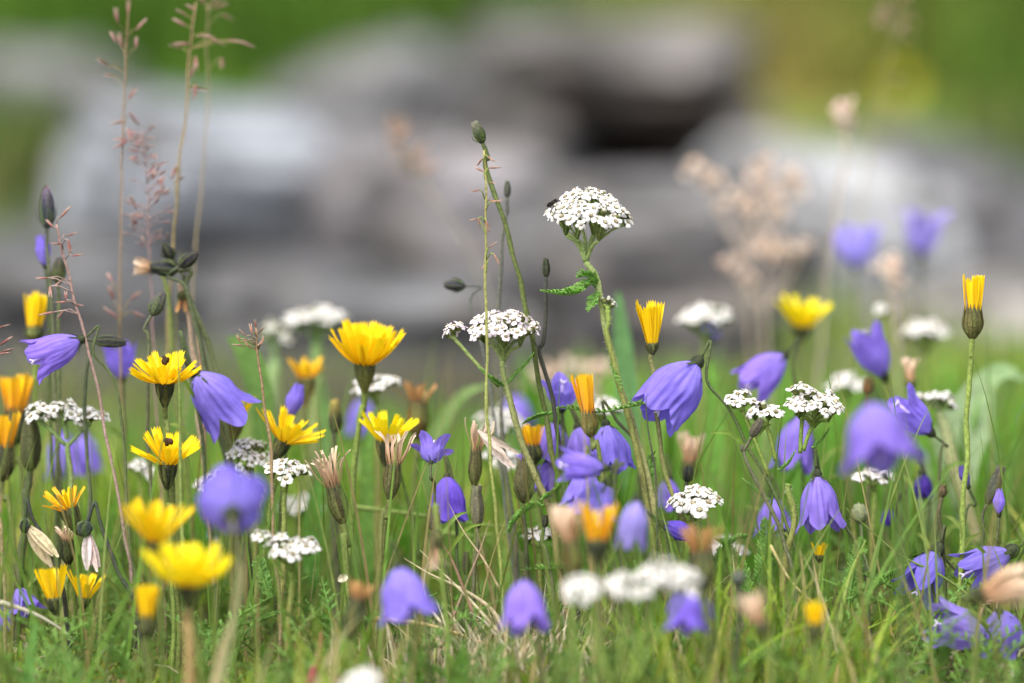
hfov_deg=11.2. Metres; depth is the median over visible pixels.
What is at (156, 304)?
flower bud
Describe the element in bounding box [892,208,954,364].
harebell flower
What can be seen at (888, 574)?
yarrow leaf
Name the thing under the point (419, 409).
hawkbit flower
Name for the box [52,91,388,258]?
rock
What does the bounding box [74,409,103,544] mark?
harebell flower
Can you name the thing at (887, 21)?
bent grass
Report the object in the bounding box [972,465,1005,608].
flower bud
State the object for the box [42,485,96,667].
hawkbit flower
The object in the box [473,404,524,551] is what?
yarrow plant
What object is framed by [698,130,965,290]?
rock
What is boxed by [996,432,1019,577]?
broad leaf
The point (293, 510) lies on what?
yarrow plant
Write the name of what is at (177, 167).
bent grass
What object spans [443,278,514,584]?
flower bud
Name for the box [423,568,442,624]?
dry straw
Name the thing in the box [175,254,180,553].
bare stalk
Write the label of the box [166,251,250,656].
flower bud
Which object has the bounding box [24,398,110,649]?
yarrow plant
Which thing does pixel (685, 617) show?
harebell flower
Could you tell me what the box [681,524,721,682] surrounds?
hawkbit flower
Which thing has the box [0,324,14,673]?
bent grass
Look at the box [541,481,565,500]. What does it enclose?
yarrow leaf
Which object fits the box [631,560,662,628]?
yarrow leaf
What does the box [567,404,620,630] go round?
harebell flower
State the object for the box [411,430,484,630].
harebell flower
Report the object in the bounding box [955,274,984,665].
hawkbit flower
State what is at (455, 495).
harebell flower
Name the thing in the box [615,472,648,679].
harebell flower
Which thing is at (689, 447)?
hawkbit flower
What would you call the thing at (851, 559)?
yarrow leaf
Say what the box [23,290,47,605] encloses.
hawkbit flower
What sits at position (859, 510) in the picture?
flower bud
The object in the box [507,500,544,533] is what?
yarrow leaf
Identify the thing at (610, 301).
flower stem
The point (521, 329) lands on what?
yarrow plant
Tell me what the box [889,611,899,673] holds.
dry straw
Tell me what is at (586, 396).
hawkbit flower
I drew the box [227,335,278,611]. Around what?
broad leaf
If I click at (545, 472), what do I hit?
harebell flower
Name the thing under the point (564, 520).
hawkbit flower
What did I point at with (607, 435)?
harebell flower
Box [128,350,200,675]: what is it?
hawkbit flower
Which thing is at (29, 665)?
broad leaf
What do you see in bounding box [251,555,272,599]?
yarrow leaf
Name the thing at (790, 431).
harebell flower
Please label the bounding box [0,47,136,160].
rock
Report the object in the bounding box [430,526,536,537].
bare stalk
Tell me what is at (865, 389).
flower bud
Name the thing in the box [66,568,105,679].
hawkbit flower
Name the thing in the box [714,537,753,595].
yarrow leaf
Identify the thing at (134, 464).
yarrow plant
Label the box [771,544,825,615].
dry straw
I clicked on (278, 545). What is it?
yarrow plant
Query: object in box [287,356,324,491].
hawkbit flower
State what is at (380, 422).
hawkbit flower
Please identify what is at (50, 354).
harebell flower
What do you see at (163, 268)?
flower bud
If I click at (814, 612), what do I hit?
hawkbit flower
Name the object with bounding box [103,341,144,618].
harebell flower
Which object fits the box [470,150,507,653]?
bent grass
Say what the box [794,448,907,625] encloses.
harebell flower
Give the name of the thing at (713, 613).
harebell flower
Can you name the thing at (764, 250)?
dried flower
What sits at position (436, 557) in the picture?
hawkbit flower
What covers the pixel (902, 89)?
buttercup flower
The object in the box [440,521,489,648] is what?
dry straw
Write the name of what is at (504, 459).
withered petal
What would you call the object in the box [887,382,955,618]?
harebell flower
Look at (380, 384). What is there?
yarrow plant
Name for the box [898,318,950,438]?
yarrow plant
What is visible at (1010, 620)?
harebell flower
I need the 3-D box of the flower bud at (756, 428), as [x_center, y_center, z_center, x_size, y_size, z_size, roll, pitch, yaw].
[0.076,0.062,1.495,0.022,0.081,0.008,0,6,0]
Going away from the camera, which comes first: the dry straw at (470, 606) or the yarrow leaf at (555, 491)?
the dry straw at (470, 606)
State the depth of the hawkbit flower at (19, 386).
1.56 m
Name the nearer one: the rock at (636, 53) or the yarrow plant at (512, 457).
the yarrow plant at (512, 457)
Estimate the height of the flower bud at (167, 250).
0.127 m
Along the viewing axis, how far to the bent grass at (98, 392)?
1.51 m
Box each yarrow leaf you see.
[99,642,130,682]
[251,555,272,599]
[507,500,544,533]
[520,559,589,574]
[522,411,551,423]
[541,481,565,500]
[556,401,644,412]
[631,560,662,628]
[646,450,655,492]
[712,533,751,567]
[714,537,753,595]
[753,516,776,589]
[781,600,830,640]
[841,535,867,610]
[846,567,899,600]
[888,653,952,682]
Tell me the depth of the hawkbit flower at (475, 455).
1.51 m
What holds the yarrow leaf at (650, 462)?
attached to the yarrow plant at (601, 212)
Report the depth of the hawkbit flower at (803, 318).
1.66 m
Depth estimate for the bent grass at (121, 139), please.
1.56 m
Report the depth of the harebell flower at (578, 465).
1.45 m
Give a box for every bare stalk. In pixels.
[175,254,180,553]
[178,354,184,543]
[195,332,206,519]
[348,504,537,526]
[401,472,421,559]
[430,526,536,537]
[532,338,561,469]
[646,394,657,555]
[846,508,991,613]
[945,566,996,609]
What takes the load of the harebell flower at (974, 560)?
on the ground at (820, 128)
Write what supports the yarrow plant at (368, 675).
on the ground at (820, 128)
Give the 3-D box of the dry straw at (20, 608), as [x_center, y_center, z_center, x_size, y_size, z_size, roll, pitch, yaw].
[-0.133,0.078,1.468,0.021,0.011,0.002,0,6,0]
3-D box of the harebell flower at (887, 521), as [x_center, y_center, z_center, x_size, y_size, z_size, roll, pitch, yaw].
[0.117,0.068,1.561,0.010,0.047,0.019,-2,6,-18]
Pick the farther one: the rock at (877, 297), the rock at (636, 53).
the rock at (636, 53)
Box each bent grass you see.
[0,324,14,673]
[35,206,137,655]
[97,0,146,643]
[122,124,175,647]
[164,2,255,639]
[175,0,233,540]
[232,320,282,670]
[385,114,514,471]
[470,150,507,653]
[848,0,918,370]
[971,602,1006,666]
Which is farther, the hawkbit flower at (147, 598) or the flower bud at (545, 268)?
the flower bud at (545, 268)
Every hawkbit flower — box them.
[0,372,38,610]
[0,412,20,590]
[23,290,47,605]
[34,563,66,666]
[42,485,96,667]
[55,526,75,646]
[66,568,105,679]
[121,497,193,682]
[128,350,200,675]
[130,426,199,681]
[133,257,195,637]
[136,584,159,682]
[139,540,233,682]
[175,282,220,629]
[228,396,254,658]
[251,405,326,669]
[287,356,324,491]
[305,446,351,609]
[328,318,405,619]
[342,578,375,673]
[358,410,419,630]
[373,431,415,655]
[394,380,436,569]
[425,503,450,680]
[465,417,494,643]
[521,424,549,627]
[551,500,583,682]
[570,373,608,659]
[580,501,617,682]
[635,299,707,596]
[678,431,704,559]
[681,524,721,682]
[736,587,774,682]
[774,291,831,392]
[804,601,823,682]
[810,542,827,601]
[901,357,919,596]
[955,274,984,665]
[962,564,1023,682]
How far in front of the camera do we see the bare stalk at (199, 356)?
1.54 m
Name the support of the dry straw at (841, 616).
on the ground at (820, 128)
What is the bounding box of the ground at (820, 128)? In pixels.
[0,0,1023,682]
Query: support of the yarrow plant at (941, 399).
on the ground at (820, 128)
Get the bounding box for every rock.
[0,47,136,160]
[0,234,209,344]
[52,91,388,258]
[200,278,258,327]
[223,266,550,357]
[266,35,500,130]
[301,129,565,272]
[415,79,582,176]
[456,17,764,88]
[487,168,783,273]
[506,232,785,363]
[518,81,759,173]
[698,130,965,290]
[706,73,772,149]
[776,287,898,327]
[822,124,1023,244]
[895,270,1023,347]
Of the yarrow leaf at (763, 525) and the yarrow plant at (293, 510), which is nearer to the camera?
the yarrow leaf at (763, 525)
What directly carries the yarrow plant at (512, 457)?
on the ground at (820, 128)
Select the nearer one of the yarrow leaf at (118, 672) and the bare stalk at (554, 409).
the yarrow leaf at (118, 672)
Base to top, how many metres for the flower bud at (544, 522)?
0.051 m
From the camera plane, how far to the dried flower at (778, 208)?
1.84 m
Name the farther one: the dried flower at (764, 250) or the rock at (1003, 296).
the rock at (1003, 296)
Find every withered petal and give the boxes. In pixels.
[26,525,58,566]
[82,534,100,571]
[338,574,347,582]
[477,429,518,467]
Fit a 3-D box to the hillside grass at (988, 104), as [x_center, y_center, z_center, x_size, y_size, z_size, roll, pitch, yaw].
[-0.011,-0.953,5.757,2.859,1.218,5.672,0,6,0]
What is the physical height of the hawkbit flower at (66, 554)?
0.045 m
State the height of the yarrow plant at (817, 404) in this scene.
0.091 m
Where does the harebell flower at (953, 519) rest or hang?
on the ground at (820, 128)
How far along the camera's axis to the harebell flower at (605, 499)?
1.45 m
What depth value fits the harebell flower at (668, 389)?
1.49 m
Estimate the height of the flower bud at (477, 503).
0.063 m
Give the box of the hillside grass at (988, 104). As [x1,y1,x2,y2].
[0,0,1023,218]
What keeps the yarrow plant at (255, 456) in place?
on the ground at (820, 128)
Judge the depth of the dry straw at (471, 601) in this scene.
1.49 m
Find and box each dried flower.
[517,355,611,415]
[682,153,807,418]
[717,233,813,404]
[811,97,855,419]
[870,252,906,396]
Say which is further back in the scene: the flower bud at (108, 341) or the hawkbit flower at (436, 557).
the flower bud at (108, 341)
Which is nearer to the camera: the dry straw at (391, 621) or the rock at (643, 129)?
the dry straw at (391, 621)
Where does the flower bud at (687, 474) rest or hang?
on the ground at (820, 128)
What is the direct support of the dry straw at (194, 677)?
on the ground at (820, 128)
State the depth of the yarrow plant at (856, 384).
1.64 m
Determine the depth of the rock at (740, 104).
3.29 m
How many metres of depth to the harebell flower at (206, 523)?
1.64 m
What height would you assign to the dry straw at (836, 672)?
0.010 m
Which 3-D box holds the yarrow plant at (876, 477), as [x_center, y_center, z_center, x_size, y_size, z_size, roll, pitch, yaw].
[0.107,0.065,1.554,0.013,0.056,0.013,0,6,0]
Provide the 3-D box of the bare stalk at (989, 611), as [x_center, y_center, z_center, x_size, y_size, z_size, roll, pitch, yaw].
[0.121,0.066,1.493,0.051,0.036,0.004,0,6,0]
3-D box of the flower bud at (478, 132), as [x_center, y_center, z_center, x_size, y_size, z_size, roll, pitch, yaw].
[0.005,0.018,1.511,0.038,0.163,0.005,3,7,23]
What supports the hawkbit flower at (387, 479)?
on the ground at (820, 128)
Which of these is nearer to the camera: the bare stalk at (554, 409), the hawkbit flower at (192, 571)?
the hawkbit flower at (192, 571)
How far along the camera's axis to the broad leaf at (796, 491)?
1.64 m
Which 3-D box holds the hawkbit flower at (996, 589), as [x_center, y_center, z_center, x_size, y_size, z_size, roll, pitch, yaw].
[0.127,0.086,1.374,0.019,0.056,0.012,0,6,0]
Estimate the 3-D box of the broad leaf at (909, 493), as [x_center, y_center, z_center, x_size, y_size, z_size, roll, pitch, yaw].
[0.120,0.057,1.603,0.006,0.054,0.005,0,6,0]
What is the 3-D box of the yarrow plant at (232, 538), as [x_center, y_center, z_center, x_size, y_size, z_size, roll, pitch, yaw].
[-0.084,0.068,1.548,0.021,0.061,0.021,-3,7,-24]
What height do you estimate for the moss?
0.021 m
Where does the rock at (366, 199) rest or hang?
on the ground at (820, 128)
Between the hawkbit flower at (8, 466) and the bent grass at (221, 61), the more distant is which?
the bent grass at (221, 61)
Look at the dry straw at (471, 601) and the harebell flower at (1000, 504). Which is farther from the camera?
the harebell flower at (1000, 504)
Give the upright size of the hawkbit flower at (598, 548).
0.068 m
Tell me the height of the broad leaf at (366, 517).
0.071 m
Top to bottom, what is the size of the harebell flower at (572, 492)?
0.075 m
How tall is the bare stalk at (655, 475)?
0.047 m
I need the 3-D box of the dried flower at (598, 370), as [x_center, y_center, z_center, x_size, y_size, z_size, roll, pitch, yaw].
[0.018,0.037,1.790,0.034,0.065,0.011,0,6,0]
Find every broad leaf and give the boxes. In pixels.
[21,620,36,682]
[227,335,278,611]
[302,474,324,620]
[315,372,330,565]
[329,631,346,680]
[359,410,381,585]
[423,383,491,591]
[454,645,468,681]
[613,292,647,563]
[701,360,725,593]
[784,413,801,585]
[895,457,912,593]
[917,374,992,541]
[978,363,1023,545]
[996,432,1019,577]
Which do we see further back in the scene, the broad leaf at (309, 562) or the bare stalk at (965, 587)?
the broad leaf at (309, 562)
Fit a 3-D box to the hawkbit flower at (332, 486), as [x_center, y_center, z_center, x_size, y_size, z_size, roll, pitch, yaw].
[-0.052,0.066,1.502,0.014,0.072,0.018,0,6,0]
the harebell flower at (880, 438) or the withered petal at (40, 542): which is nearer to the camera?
the harebell flower at (880, 438)
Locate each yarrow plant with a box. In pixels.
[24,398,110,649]
[127,458,154,585]
[192,469,254,611]
[225,437,269,658]
[250,529,321,665]
[257,319,296,519]
[263,458,311,670]
[283,305,350,493]
[287,494,324,609]
[341,666,381,682]
[350,375,400,605]
[442,309,570,634]
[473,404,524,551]
[482,446,517,579]
[521,525,560,595]
[540,187,678,655]
[561,556,704,682]
[594,395,623,618]
[665,483,723,608]
[675,302,734,462]
[707,535,748,627]
[724,381,844,647]
[824,371,864,565]
[851,467,893,629]
[874,303,897,504]
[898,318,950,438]
[917,391,980,607]
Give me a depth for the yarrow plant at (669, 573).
1.35 m
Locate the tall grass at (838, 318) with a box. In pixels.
[0,270,1023,575]
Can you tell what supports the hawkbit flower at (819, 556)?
on the ground at (820, 128)
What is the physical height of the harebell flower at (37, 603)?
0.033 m
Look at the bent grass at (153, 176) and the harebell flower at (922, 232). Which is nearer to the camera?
the bent grass at (153, 176)
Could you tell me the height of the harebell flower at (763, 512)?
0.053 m
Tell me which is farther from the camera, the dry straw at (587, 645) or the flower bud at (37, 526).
the flower bud at (37, 526)
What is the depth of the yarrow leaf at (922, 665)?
1.47 m
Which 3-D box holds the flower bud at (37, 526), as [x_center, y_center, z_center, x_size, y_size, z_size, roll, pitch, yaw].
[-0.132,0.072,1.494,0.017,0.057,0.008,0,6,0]
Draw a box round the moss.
[0,528,1023,682]
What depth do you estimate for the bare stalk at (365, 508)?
1.55 m
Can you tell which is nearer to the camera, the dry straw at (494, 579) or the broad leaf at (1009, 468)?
the dry straw at (494, 579)
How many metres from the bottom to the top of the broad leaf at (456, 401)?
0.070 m
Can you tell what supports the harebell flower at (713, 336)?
on the ground at (820, 128)
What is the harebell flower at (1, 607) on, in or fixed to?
on the ground at (820, 128)
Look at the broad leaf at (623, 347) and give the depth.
1.64 m
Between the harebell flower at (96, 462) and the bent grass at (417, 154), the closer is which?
the harebell flower at (96, 462)
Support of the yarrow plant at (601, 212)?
on the ground at (820, 128)
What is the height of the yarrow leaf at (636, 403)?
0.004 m
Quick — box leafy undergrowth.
[1,338,1023,603]
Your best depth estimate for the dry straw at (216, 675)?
1.37 m
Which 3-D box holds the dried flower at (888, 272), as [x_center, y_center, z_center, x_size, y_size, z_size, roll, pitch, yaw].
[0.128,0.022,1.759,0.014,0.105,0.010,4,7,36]
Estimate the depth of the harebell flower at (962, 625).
1.47 m
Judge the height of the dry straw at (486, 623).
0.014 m
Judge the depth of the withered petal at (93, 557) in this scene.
1.49 m
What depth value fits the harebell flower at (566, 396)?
1.54 m
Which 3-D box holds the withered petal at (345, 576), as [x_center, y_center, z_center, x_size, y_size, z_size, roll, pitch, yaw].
[-0.048,0.067,1.480,0.003,0.002,0.002,0,6,0]
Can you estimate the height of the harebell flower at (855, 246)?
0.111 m
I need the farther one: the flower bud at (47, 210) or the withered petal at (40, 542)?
the flower bud at (47, 210)
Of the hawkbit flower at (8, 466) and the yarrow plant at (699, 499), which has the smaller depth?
the yarrow plant at (699, 499)
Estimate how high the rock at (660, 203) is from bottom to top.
0.094 m
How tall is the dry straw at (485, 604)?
0.024 m
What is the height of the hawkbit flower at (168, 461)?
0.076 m
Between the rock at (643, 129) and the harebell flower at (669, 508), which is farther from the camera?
the rock at (643, 129)
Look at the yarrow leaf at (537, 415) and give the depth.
1.50 m
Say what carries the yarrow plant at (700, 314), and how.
on the ground at (820, 128)
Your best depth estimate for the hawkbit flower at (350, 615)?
1.40 m
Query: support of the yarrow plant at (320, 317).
on the ground at (820, 128)
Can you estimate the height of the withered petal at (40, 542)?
0.013 m
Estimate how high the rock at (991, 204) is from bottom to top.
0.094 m
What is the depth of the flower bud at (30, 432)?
1.53 m
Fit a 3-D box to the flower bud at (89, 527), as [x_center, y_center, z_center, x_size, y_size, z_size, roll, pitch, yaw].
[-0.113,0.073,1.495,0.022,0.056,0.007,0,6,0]
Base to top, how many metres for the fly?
0.003 m
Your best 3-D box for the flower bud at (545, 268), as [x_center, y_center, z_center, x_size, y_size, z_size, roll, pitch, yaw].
[0.015,0.038,1.506,0.019,0.124,0.005,5,8,42]
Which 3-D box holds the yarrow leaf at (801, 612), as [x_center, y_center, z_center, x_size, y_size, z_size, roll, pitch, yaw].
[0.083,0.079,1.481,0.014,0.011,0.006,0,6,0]
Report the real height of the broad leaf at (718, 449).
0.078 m
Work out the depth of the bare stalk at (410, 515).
1.54 m
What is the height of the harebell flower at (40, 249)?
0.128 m
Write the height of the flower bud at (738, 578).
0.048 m
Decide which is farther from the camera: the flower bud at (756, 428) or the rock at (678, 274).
the rock at (678, 274)
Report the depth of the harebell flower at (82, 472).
1.64 m
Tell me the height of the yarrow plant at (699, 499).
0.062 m
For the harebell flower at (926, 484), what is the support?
on the ground at (820, 128)
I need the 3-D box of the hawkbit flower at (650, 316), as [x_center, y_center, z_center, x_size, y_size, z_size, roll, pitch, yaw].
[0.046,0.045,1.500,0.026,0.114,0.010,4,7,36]
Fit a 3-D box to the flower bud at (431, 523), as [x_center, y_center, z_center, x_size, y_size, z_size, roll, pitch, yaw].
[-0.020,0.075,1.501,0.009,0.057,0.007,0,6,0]
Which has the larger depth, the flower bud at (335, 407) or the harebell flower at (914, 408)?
the flower bud at (335, 407)
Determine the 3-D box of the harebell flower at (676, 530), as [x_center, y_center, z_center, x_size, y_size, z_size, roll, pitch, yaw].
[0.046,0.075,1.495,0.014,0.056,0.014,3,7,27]
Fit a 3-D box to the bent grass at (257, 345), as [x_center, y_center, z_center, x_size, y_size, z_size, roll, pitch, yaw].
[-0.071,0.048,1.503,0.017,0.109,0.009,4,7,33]
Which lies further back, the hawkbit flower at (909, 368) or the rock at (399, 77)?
the rock at (399, 77)
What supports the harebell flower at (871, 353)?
on the ground at (820, 128)
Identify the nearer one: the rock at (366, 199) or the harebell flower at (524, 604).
the harebell flower at (524, 604)
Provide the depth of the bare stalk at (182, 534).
1.48 m
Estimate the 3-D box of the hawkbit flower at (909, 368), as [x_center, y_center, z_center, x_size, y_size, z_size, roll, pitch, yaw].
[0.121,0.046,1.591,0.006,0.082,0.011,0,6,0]
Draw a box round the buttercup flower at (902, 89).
[889,72,912,125]
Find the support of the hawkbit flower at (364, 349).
on the ground at (820, 128)
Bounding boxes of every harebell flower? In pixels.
[0,564,59,655]
[0,583,9,630]
[19,325,137,660]
[35,234,60,614]
[45,415,85,538]
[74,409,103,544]
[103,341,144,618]
[170,329,260,644]
[197,464,268,682]
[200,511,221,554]
[235,382,306,659]
[345,394,375,489]
[378,539,439,682]
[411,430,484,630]
[425,455,488,649]
[500,552,549,682]
[505,375,535,451]
[515,410,571,579]
[522,459,585,559]
[541,372,576,623]
[556,445,641,682]
[558,445,627,673]
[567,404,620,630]
[567,458,632,672]
[593,399,662,598]
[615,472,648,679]
[631,340,808,665]
[645,509,695,613]
[658,454,695,563]
[663,560,712,682]
[696,584,718,682]
[704,323,719,365]
[730,337,851,600]
[745,474,815,612]
[768,392,844,617]
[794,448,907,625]
[830,225,881,405]
[840,374,927,682]
[844,320,896,592]
[880,489,915,616]
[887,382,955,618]
[891,525,980,607]
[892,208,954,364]
[892,450,968,622]
[921,596,1023,681]
[943,465,976,657]
[949,531,1023,618]
[960,604,1023,681]
[968,489,1018,660]
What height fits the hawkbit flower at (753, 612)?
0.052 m
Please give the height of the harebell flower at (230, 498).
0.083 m
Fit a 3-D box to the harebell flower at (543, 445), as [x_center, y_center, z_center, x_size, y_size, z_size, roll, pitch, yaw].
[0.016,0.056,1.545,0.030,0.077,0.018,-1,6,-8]
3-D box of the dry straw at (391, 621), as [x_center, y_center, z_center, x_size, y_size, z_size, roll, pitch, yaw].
[-0.020,0.084,1.481,0.040,0.013,0.002,0,6,0]
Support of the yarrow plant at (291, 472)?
on the ground at (820, 128)
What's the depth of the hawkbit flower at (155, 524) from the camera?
1.40 m
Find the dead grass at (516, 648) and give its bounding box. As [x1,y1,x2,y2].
[325,574,678,682]
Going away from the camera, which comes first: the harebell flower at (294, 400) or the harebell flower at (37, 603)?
the harebell flower at (37, 603)
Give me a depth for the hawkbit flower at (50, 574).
1.49 m
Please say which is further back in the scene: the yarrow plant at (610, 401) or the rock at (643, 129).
the rock at (643, 129)
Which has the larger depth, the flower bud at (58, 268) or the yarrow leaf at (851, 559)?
the flower bud at (58, 268)
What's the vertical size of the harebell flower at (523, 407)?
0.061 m
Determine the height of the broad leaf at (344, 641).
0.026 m
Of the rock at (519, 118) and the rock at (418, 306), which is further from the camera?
the rock at (519, 118)
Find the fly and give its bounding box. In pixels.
[544,198,560,207]
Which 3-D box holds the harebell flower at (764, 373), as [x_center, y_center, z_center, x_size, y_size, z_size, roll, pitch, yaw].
[0.085,0.045,1.583,0.039,0.091,0.016,2,6,14]
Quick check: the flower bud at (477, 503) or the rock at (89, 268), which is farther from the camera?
the rock at (89, 268)
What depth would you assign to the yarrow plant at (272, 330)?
1.69 m
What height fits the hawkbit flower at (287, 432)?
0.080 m
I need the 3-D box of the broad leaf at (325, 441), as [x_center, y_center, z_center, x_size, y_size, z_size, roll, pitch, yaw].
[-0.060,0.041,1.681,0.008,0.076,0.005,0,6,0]
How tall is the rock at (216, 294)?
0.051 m
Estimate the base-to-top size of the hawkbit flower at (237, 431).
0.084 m
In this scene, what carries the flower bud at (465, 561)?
on the ground at (820, 128)
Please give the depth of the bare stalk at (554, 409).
1.50 m
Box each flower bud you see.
[14,419,41,653]
[19,496,74,679]
[36,185,66,575]
[48,257,65,621]
[76,501,145,664]
[83,334,126,663]
[143,290,166,661]
[148,258,248,631]
[160,242,253,593]
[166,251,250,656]
[326,398,342,624]
[427,506,450,633]
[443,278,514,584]
[458,551,469,643]
[468,483,483,651]
[471,120,584,629]
[496,180,519,583]
[508,458,536,635]
[537,258,584,634]
[540,514,559,637]
[679,465,695,640]
[728,570,745,682]
[740,416,802,659]
[845,502,872,637]
[863,378,874,612]
[935,484,948,657]
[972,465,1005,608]
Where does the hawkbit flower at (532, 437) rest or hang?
on the ground at (820, 128)
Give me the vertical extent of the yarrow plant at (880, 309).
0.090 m
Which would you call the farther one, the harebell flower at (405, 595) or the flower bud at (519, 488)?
the flower bud at (519, 488)
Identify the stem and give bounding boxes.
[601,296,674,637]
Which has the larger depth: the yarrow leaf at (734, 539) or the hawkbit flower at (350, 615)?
the yarrow leaf at (734, 539)
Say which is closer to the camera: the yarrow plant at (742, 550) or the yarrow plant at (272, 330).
the yarrow plant at (742, 550)
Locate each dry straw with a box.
[0,600,74,639]
[193,657,196,682]
[211,548,243,682]
[305,632,322,682]
[372,615,484,644]
[406,559,509,639]
[421,551,499,634]
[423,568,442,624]
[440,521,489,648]
[442,543,477,618]
[449,504,498,589]
[470,612,508,651]
[584,632,591,661]
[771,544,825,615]
[831,540,865,658]
[834,665,838,682]
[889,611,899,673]
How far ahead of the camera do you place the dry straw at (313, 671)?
1.42 m
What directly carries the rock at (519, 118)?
on the ground at (820, 128)
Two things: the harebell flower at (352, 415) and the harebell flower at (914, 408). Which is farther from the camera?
the harebell flower at (352, 415)
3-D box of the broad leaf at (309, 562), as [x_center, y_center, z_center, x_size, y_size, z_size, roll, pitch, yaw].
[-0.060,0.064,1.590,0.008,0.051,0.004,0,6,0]
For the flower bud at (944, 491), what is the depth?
1.52 m
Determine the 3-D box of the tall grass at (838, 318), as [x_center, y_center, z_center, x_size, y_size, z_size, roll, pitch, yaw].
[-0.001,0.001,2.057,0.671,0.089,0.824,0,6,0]
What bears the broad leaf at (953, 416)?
on the ground at (820, 128)
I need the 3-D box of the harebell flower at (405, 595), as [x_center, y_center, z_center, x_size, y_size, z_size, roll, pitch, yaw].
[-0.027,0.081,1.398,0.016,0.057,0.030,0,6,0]
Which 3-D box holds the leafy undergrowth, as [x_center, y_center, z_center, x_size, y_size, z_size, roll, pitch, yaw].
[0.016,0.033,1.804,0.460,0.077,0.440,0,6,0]
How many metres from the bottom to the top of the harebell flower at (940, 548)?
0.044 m
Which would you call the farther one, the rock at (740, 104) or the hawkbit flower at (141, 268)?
the rock at (740, 104)
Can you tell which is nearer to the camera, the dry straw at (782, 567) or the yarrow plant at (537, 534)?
the dry straw at (782, 567)
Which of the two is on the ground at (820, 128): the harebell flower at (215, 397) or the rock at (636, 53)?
the harebell flower at (215, 397)
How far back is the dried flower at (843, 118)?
1.76 m
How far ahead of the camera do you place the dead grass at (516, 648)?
1.47 m
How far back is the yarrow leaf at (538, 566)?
1.50 m

